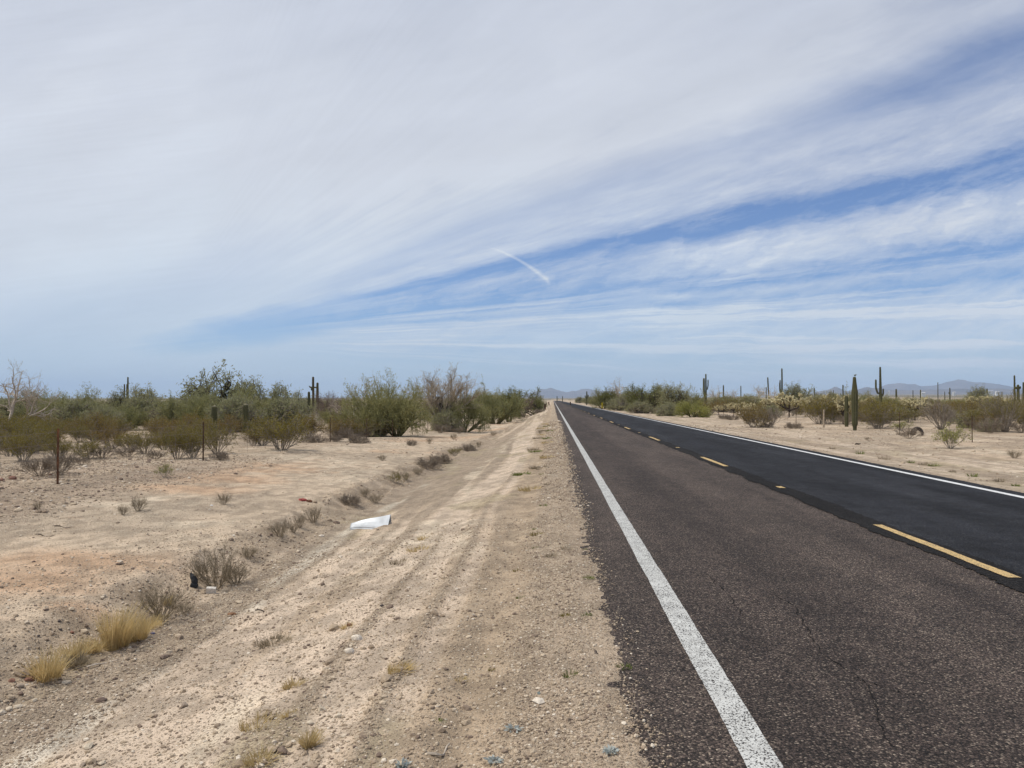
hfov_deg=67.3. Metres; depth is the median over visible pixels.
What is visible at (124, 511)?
dry shrub
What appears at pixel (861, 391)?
mountain
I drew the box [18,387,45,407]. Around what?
mesquite tree
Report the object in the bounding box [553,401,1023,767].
road
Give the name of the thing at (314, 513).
dry shrub
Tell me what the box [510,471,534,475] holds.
weed
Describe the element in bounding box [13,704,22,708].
rock
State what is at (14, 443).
creosote bush
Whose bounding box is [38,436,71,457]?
creosote bush
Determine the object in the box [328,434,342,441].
bursage shrub
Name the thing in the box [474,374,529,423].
palo verde tree
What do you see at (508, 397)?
mesquite tree
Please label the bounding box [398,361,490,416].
twiggy tree
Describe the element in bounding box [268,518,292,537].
dry shrub
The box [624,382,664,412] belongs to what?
mesquite tree
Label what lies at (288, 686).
grass tuft
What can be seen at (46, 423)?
creosote bush
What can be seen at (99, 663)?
stick
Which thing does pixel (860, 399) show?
palo verde tree
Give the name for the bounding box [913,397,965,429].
twiggy shrub
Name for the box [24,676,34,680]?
rock
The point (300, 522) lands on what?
dry shrub
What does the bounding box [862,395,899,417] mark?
creosote bush
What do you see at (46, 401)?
palo verde tree
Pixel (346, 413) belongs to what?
palo verde tree
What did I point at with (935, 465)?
grass tuft
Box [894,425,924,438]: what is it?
dead bush
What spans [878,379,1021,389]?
mountain
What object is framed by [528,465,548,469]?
weed
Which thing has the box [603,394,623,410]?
mesquite shrub
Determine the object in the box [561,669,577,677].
weed
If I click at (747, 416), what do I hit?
creosote bush
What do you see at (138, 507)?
dry shrub
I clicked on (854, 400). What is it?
saguaro
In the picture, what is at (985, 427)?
dead bush
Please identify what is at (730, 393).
bare tree
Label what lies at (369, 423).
creosote bush
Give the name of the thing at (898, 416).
mesquite shrub
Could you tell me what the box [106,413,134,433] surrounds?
creosote bush
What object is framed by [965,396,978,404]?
cholla
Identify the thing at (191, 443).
creosote bush
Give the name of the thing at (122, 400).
mesquite tree
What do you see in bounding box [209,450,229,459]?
bursage shrub
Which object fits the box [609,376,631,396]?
bare tree
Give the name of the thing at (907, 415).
creosote bush
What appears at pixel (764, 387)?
bare tree
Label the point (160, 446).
creosote bush
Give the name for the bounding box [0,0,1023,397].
sky
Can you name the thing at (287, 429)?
creosote bush
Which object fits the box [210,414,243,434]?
creosote bush
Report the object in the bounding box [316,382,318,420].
saguaro
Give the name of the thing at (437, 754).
stick
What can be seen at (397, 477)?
leafy shrub
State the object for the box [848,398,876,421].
creosote bush
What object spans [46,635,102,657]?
grass tuft
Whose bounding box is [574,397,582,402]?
mesquite shrub
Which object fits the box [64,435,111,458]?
creosote bush
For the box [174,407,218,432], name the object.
creosote bush
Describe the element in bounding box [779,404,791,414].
creosote bush
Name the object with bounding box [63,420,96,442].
creosote bush
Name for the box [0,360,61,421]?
bare tree
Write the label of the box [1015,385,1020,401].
saguaro
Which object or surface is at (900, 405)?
creosote bush
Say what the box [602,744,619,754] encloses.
rosette weed
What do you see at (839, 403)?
cholla
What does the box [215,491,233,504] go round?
dry shrub
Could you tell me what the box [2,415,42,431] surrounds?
creosote bush
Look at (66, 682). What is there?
rock
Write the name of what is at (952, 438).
leafy shrub
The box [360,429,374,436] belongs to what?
bursage shrub
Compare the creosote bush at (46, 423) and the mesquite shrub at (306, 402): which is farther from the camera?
the mesquite shrub at (306, 402)
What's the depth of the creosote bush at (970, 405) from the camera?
64.04 m
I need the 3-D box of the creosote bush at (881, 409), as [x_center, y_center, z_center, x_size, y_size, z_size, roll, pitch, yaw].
[24.919,1.810,52.672,3.986,2.827,3.207,0,-1,16]
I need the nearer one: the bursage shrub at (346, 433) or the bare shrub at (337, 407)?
the bursage shrub at (346, 433)
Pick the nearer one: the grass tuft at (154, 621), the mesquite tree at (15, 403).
the grass tuft at (154, 621)
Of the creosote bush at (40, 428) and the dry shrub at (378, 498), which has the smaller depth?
the dry shrub at (378, 498)
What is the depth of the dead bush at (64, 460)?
17.54 m
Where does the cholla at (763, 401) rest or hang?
on the ground
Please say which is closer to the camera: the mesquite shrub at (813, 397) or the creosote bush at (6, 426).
the creosote bush at (6, 426)
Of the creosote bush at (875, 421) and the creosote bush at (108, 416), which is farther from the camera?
the creosote bush at (875, 421)
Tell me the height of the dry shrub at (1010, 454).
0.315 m
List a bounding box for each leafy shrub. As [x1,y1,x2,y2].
[154,463,174,476]
[387,471,408,482]
[446,447,463,455]
[890,420,914,430]
[931,421,974,448]
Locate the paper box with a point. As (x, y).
(209, 589)
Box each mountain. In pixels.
[522,388,639,397]
[809,387,902,394]
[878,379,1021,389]
[885,388,1021,393]
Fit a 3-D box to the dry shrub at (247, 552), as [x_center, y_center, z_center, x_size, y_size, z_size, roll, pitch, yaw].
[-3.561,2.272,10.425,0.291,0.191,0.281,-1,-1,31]
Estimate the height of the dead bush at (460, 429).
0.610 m
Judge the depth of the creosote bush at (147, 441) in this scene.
25.19 m
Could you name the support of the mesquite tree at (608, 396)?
on the ground
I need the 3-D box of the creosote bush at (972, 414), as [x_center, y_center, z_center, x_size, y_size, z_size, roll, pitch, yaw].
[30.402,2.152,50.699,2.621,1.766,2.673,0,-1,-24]
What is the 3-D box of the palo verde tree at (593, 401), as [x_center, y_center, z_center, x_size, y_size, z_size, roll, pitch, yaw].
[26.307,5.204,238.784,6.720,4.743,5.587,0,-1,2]
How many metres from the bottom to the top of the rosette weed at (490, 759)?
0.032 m
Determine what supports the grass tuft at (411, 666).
on the ground
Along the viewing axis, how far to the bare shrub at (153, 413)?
76.17 m
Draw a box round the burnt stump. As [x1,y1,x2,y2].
[190,573,197,587]
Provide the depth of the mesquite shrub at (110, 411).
59.44 m
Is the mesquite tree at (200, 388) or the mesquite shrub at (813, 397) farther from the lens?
the mesquite shrub at (813, 397)
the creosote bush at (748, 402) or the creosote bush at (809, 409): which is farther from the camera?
the creosote bush at (748, 402)
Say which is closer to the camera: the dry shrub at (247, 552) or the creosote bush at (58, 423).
the dry shrub at (247, 552)
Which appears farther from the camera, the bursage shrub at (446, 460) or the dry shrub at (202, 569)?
the bursage shrub at (446, 460)
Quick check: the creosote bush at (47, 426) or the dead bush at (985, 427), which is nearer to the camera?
the creosote bush at (47, 426)
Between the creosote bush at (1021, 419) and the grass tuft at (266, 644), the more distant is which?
the creosote bush at (1021, 419)
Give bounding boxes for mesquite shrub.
[47,396,99,421]
[78,402,125,430]
[113,393,158,425]
[145,398,193,421]
[175,389,227,411]
[203,390,272,431]
[258,385,318,428]
[269,393,319,414]
[426,400,465,425]
[428,409,463,431]
[525,395,548,409]
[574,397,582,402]
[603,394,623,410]
[613,387,645,410]
[624,398,654,413]
[651,401,683,415]
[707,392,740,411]
[737,392,761,410]
[762,403,782,417]
[805,391,833,401]
[891,407,910,420]
[950,407,989,427]
[976,418,1002,431]
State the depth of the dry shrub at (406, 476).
20.80 m
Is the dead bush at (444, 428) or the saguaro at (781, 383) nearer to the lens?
the dead bush at (444, 428)
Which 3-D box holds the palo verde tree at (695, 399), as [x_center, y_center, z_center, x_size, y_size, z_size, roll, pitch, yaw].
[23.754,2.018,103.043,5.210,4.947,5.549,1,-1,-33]
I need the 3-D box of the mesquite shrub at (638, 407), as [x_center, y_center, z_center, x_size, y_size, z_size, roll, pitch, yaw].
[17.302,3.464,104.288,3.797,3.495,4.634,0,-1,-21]
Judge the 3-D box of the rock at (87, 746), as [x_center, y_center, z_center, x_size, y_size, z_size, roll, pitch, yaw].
[-2.587,2.209,4.696,0.058,0.036,0.072,1,-1,-28]
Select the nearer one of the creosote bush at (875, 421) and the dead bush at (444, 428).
the creosote bush at (875, 421)
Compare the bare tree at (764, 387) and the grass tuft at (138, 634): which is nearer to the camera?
the grass tuft at (138, 634)
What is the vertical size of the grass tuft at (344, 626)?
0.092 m
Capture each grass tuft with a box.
[5,644,94,682]
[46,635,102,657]
[60,649,100,670]
[72,635,114,654]
[89,600,153,651]
[124,615,162,642]
[137,611,170,628]
[234,741,282,767]
[238,708,285,731]
[252,630,294,648]
[278,675,305,692]
[280,708,296,717]
[292,722,331,748]
[339,622,353,628]
[386,658,418,675]
[388,557,410,565]
[404,543,428,551]
[926,461,944,466]
[988,477,1005,481]
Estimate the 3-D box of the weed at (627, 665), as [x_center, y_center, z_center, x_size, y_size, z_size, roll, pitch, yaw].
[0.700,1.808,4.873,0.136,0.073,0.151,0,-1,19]
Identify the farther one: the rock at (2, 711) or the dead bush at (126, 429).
the dead bush at (126, 429)
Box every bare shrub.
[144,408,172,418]
[312,391,350,412]
[325,392,354,419]
[521,399,534,416]
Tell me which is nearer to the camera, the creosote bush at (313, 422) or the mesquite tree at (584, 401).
the creosote bush at (313, 422)
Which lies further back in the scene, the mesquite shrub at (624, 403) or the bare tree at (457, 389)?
the mesquite shrub at (624, 403)
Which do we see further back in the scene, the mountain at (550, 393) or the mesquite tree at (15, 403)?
the mountain at (550, 393)
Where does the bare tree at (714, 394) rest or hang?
on the ground
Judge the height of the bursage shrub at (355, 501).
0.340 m
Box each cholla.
[712,405,722,412]
[726,402,740,415]
[742,402,755,412]
[760,398,773,407]
[768,392,809,416]
[799,395,813,412]
[819,394,834,403]
[834,394,850,423]
[898,396,931,419]
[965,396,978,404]
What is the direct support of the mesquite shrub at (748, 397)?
on the ground
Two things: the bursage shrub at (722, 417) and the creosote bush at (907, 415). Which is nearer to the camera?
the creosote bush at (907, 415)
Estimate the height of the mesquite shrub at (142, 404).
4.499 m
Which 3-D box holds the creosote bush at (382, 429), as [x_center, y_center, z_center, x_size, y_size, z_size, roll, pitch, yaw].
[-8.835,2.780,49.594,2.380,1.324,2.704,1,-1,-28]
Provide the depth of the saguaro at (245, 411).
56.73 m
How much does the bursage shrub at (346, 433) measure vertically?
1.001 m
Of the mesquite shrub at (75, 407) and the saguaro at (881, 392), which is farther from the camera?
the saguaro at (881, 392)
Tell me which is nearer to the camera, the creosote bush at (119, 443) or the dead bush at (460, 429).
the creosote bush at (119, 443)
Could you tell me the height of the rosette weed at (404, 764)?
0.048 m
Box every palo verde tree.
[7,389,68,419]
[28,381,106,419]
[35,385,80,408]
[100,396,154,430]
[102,397,128,418]
[153,376,222,421]
[209,381,275,423]
[318,404,338,427]
[326,384,393,436]
[335,367,422,435]
[361,378,437,436]
[427,390,495,432]
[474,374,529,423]
[586,398,596,405]
[588,387,616,408]
[674,381,709,412]
[835,381,871,402]
[876,394,904,406]
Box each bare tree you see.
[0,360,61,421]
[307,409,323,430]
[327,374,393,419]
[428,374,479,423]
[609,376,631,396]
[707,389,724,399]
[724,389,739,396]
[744,384,767,397]
[763,386,778,398]
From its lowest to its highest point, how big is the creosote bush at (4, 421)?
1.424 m
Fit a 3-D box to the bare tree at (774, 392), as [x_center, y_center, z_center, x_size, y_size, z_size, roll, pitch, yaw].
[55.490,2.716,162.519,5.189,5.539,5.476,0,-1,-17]
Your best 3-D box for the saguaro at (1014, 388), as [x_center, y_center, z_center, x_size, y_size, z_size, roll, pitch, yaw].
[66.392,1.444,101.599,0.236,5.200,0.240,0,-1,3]
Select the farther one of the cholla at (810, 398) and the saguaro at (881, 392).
the cholla at (810, 398)
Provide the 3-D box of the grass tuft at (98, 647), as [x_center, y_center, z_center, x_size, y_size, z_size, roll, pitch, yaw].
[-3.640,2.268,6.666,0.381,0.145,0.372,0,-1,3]
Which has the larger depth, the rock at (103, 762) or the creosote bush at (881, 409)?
the creosote bush at (881, 409)
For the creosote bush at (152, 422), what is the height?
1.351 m
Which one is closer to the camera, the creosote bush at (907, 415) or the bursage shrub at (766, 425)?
the bursage shrub at (766, 425)
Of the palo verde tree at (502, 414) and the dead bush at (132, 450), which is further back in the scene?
the palo verde tree at (502, 414)
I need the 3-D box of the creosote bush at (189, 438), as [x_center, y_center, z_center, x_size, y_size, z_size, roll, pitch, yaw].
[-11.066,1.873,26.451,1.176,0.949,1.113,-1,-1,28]
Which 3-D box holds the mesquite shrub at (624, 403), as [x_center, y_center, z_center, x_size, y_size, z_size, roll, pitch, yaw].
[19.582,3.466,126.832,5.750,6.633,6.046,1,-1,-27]
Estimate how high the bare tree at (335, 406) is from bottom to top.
5.656 m
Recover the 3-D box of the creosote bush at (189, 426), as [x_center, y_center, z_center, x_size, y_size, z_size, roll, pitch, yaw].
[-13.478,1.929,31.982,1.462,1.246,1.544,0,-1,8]
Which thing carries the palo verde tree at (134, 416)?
on the ground
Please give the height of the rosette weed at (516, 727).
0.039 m
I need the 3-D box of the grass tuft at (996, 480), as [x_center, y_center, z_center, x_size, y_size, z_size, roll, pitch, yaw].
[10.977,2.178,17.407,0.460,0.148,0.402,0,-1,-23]
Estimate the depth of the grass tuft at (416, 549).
9.90 m
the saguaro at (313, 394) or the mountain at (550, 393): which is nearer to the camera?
the saguaro at (313, 394)
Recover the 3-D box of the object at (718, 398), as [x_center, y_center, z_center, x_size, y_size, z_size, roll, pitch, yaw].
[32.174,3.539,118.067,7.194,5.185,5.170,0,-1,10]
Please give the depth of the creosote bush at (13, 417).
33.52 m
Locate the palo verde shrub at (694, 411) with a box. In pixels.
[673,400,715,417]
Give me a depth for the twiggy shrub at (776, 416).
59.46 m
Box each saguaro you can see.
[124,377,128,397]
[211,405,216,433]
[242,404,248,431]
[307,392,310,414]
[309,377,316,413]
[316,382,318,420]
[703,374,708,401]
[779,369,782,392]
[844,395,848,426]
[851,374,857,430]
[875,367,883,401]
[1014,375,1015,400]
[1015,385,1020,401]
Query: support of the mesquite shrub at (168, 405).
on the ground
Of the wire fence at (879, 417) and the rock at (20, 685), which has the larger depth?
the wire fence at (879, 417)
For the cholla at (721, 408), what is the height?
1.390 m
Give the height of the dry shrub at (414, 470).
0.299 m
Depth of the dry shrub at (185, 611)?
7.94 m
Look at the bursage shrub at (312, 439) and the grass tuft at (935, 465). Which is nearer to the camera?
the grass tuft at (935, 465)
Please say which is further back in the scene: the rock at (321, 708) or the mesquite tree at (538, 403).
the mesquite tree at (538, 403)
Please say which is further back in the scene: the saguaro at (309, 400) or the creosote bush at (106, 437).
the saguaro at (309, 400)
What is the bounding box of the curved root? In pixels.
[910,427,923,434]
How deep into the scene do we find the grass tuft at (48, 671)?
6.03 m
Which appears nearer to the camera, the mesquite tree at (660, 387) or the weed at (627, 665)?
the weed at (627, 665)
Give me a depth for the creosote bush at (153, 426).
42.28 m
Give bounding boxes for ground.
[0,394,1023,767]
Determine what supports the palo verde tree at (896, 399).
on the ground
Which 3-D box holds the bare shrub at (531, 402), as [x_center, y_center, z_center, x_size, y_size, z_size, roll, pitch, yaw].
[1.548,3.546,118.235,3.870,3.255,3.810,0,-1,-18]
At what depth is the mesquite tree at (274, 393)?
82.78 m
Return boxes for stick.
[87,659,117,667]
[426,743,449,756]
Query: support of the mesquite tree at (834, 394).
on the ground
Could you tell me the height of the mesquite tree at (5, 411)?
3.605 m
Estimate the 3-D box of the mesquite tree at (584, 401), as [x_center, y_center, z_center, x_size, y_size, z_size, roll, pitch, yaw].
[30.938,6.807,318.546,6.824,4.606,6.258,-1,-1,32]
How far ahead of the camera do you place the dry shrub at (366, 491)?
16.57 m
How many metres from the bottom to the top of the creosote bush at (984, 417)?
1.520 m
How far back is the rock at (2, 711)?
5.39 m
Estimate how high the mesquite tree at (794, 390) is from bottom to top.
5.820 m
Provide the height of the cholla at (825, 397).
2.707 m
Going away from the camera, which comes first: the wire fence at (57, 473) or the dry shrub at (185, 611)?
the dry shrub at (185, 611)
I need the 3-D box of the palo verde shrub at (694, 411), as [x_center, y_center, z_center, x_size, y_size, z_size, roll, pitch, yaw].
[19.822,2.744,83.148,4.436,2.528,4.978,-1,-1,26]
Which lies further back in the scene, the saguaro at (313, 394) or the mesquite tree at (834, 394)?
the mesquite tree at (834, 394)
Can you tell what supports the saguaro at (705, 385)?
on the ground
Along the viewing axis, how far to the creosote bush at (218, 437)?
24.87 m
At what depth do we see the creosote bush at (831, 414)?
61.54 m
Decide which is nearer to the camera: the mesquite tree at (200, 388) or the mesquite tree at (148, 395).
the mesquite tree at (200, 388)
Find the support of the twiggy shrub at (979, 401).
on the ground
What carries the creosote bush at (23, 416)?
on the ground
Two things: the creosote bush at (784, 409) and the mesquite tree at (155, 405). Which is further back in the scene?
the mesquite tree at (155, 405)
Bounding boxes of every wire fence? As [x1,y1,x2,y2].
[0,417,463,490]
[710,405,1022,441]
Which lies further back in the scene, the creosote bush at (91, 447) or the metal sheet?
the creosote bush at (91, 447)
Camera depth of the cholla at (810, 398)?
97.82 m
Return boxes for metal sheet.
[350,515,390,529]
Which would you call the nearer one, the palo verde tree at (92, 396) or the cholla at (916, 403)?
the palo verde tree at (92, 396)
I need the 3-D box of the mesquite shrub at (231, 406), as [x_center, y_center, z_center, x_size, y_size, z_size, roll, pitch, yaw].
[-21.348,2.901,59.284,5.713,5.139,5.433,0,-1,10]
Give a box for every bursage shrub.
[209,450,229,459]
[299,433,328,442]
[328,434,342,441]
[331,425,356,437]
[339,493,361,508]
[345,434,370,443]
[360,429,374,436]
[406,440,416,445]
[415,456,445,469]
[430,452,452,463]
[459,443,476,450]
[532,408,543,413]
[717,414,731,418]
[726,415,740,419]
[759,422,774,427]
[784,421,805,427]
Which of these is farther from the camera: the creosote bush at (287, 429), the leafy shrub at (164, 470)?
the creosote bush at (287, 429)
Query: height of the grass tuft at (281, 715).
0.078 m
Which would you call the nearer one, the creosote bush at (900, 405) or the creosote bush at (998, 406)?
the creosote bush at (998, 406)
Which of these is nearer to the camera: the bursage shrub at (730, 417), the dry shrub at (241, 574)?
the dry shrub at (241, 574)
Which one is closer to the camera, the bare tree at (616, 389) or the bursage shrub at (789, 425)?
the bursage shrub at (789, 425)
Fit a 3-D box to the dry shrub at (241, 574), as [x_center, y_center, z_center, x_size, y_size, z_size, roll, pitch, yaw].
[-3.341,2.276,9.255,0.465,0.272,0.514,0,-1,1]
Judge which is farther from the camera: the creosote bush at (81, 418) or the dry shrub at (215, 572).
the creosote bush at (81, 418)
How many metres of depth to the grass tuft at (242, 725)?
4.61 m
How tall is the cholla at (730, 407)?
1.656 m
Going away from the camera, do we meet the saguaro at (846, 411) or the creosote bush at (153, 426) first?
the creosote bush at (153, 426)
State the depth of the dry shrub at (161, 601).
7.69 m
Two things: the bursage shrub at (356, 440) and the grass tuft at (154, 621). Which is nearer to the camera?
the grass tuft at (154, 621)
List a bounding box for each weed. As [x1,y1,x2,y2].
[395,757,411,767]
[483,755,503,763]
[504,723,523,732]
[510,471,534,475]
[518,484,541,491]
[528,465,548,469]
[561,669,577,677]
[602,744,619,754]
[614,662,631,670]
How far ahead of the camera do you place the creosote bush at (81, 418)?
42.47 m
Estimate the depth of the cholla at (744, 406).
76.75 m
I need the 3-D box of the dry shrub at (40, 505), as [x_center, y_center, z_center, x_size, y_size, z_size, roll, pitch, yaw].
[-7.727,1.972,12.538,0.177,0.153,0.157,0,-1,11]
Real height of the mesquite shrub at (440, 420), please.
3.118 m
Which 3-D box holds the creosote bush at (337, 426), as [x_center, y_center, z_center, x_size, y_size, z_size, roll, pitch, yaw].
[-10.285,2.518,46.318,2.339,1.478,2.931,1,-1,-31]
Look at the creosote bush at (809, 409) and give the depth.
61.65 m
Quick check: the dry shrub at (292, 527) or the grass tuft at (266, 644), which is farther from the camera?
the dry shrub at (292, 527)
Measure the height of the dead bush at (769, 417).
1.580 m
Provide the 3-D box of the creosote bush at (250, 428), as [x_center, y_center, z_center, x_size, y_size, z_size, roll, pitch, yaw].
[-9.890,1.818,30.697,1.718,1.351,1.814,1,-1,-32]
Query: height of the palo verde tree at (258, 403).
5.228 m
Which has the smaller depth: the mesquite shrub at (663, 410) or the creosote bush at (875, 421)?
the creosote bush at (875, 421)
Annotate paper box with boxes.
[206,586,215,593]
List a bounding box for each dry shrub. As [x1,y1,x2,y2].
[31,503,43,509]
[117,504,130,514]
[129,494,149,511]
[133,581,195,619]
[176,601,197,614]
[177,537,247,588]
[188,563,209,575]
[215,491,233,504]
[217,562,255,584]
[236,545,259,558]
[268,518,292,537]
[289,523,298,532]
[293,516,303,527]
[298,505,323,522]
[356,489,370,496]
[367,493,384,502]
[399,471,412,479]
[413,466,423,474]
[1006,449,1023,457]
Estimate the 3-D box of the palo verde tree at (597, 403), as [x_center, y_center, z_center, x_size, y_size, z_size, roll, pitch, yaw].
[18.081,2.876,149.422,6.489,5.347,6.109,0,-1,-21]
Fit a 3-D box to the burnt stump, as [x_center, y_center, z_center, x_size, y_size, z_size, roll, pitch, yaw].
[-3.640,2.257,8.801,0.106,0.194,0.084,0,-1,3]
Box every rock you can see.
[0,709,6,714]
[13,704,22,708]
[15,683,24,687]
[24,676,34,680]
[62,680,70,684]
[83,742,93,749]
[97,760,105,764]
[318,705,325,711]
[334,712,341,717]
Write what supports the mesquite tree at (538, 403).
on the ground
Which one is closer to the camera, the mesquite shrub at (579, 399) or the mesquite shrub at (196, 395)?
the mesquite shrub at (196, 395)
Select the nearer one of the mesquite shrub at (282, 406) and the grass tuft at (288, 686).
the grass tuft at (288, 686)
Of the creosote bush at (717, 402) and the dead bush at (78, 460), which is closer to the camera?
the dead bush at (78, 460)
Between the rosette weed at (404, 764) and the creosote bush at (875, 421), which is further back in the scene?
the creosote bush at (875, 421)
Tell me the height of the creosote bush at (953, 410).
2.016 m
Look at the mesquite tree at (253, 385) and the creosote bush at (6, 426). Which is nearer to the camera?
the creosote bush at (6, 426)
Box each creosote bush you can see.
[0,413,18,430]
[0,415,42,436]
[0,428,50,461]
[0,432,25,456]
[1,412,30,424]
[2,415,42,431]
[9,410,38,423]
[9,419,62,452]
[18,413,63,440]
[31,416,70,435]
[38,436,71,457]
[44,414,70,435]
[44,430,67,446]
[60,416,77,433]
[63,411,102,431]
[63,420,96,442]
[64,409,119,440]
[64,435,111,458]
[87,422,137,448]
[89,412,120,431]
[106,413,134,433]
[111,432,143,451]
[124,426,161,453]
[141,415,163,429]
[143,418,168,434]
[144,424,174,449]
[157,424,202,458]
[161,412,207,431]
[171,428,201,451]
[172,422,224,457]
[173,419,210,435]
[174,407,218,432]
[195,416,238,453]
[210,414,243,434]
[239,413,284,445]
[239,424,262,445]
[248,406,315,449]
[293,412,335,437]
[320,414,363,437]
[346,420,373,435]
[352,416,383,432]
[370,419,390,436]
[693,397,724,414]
[719,394,746,412]
[731,403,769,427]
[735,400,750,409]
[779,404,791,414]
[792,393,837,423]
[807,399,839,423]
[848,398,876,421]
[850,394,910,428]
[860,414,890,426]
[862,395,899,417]
[881,399,901,409]
[897,406,933,422]
[921,400,939,417]
[938,404,967,423]
[939,400,974,418]
[943,397,972,408]
[951,398,983,411]
[953,406,972,424]
[954,406,994,428]
[970,407,1007,426]
[974,389,1023,431]
[1015,407,1023,423]
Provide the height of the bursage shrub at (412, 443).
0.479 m
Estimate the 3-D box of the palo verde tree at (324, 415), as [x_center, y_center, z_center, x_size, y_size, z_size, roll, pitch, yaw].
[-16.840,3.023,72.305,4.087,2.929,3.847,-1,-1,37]
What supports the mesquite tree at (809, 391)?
on the ground
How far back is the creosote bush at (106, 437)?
28.62 m
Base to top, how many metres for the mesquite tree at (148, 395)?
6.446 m
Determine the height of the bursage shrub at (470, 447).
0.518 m
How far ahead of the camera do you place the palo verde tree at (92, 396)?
63.82 m
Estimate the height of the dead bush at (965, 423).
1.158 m
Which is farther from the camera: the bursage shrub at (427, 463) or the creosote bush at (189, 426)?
the creosote bush at (189, 426)
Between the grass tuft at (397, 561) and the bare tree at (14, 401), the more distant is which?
the bare tree at (14, 401)
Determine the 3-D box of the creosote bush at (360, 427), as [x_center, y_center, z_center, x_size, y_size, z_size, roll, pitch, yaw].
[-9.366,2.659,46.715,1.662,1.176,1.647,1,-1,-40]
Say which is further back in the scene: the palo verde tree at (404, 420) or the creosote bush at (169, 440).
the palo verde tree at (404, 420)
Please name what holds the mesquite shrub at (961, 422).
on the ground
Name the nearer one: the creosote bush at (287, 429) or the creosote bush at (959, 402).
the creosote bush at (287, 429)
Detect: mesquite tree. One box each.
[0,393,33,410]
[0,396,35,420]
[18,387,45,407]
[83,385,136,414]
[119,382,162,411]
[152,395,166,409]
[175,359,295,408]
[227,371,270,400]
[260,380,303,402]
[469,388,485,418]
[491,386,524,421]
[506,385,544,415]
[581,396,592,403]
[597,387,618,408]
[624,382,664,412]
[644,381,666,403]
[650,379,694,413]
[777,382,808,406]
[789,386,822,397]
[826,389,843,398]
[963,384,990,401]
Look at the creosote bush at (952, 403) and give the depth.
67.92 m
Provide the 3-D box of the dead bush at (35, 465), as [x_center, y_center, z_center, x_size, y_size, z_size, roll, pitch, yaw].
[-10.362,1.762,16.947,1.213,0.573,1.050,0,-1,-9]
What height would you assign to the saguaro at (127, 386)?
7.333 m
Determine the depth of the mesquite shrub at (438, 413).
83.22 m
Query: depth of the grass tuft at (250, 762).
4.00 m
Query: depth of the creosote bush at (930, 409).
77.81 m
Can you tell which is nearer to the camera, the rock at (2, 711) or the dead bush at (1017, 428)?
the rock at (2, 711)
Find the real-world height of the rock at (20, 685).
0.025 m
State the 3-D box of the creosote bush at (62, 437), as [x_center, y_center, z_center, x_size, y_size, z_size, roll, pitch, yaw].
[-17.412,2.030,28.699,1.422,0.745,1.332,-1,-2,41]
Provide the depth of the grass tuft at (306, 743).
4.14 m
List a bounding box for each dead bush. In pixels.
[8,451,69,475]
[40,451,79,472]
[73,456,92,464]
[87,446,119,457]
[110,445,141,456]
[119,423,132,433]
[146,449,167,458]
[431,423,450,432]
[451,426,467,433]
[749,408,779,426]
[833,414,858,424]
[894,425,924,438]
[962,413,982,429]
[970,415,1004,432]
[1005,423,1023,432]
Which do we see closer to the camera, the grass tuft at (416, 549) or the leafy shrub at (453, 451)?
the grass tuft at (416, 549)
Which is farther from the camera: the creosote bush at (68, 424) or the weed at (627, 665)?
the creosote bush at (68, 424)
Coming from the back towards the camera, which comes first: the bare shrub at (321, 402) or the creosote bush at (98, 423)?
the bare shrub at (321, 402)
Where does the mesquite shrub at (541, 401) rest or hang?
on the ground
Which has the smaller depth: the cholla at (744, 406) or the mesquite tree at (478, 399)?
the cholla at (744, 406)
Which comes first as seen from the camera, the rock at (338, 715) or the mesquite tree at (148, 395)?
the rock at (338, 715)
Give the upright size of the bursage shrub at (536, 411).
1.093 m
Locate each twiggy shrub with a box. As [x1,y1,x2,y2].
[767,408,790,424]
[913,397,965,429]
[978,397,1008,417]
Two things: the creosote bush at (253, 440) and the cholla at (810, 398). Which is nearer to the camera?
the creosote bush at (253, 440)
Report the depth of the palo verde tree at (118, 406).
66.44 m
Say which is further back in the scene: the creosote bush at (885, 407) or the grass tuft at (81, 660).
the creosote bush at (885, 407)
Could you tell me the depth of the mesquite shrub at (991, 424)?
47.73 m
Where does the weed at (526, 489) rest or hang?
on the ground
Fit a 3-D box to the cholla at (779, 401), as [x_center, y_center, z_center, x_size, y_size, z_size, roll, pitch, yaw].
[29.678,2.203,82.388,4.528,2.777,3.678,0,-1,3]
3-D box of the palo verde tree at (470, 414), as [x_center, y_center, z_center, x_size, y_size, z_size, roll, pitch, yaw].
[-4.173,2.582,64.054,5.981,4.510,4.972,1,-1,-26]
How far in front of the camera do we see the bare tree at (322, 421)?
60.22 m
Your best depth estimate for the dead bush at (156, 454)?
22.73 m
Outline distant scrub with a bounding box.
[35,396,1021,406]
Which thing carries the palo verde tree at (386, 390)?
on the ground
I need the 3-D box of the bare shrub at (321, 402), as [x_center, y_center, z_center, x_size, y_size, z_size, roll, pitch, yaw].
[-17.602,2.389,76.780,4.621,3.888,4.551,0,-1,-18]
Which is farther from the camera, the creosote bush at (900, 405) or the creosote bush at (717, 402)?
the creosote bush at (717, 402)
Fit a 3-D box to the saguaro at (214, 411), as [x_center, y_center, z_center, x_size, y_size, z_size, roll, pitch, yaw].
[-17.794,2.258,45.977,0.341,1.951,0.343,0,-1,3]
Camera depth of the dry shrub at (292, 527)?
12.18 m
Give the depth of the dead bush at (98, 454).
22.85 m

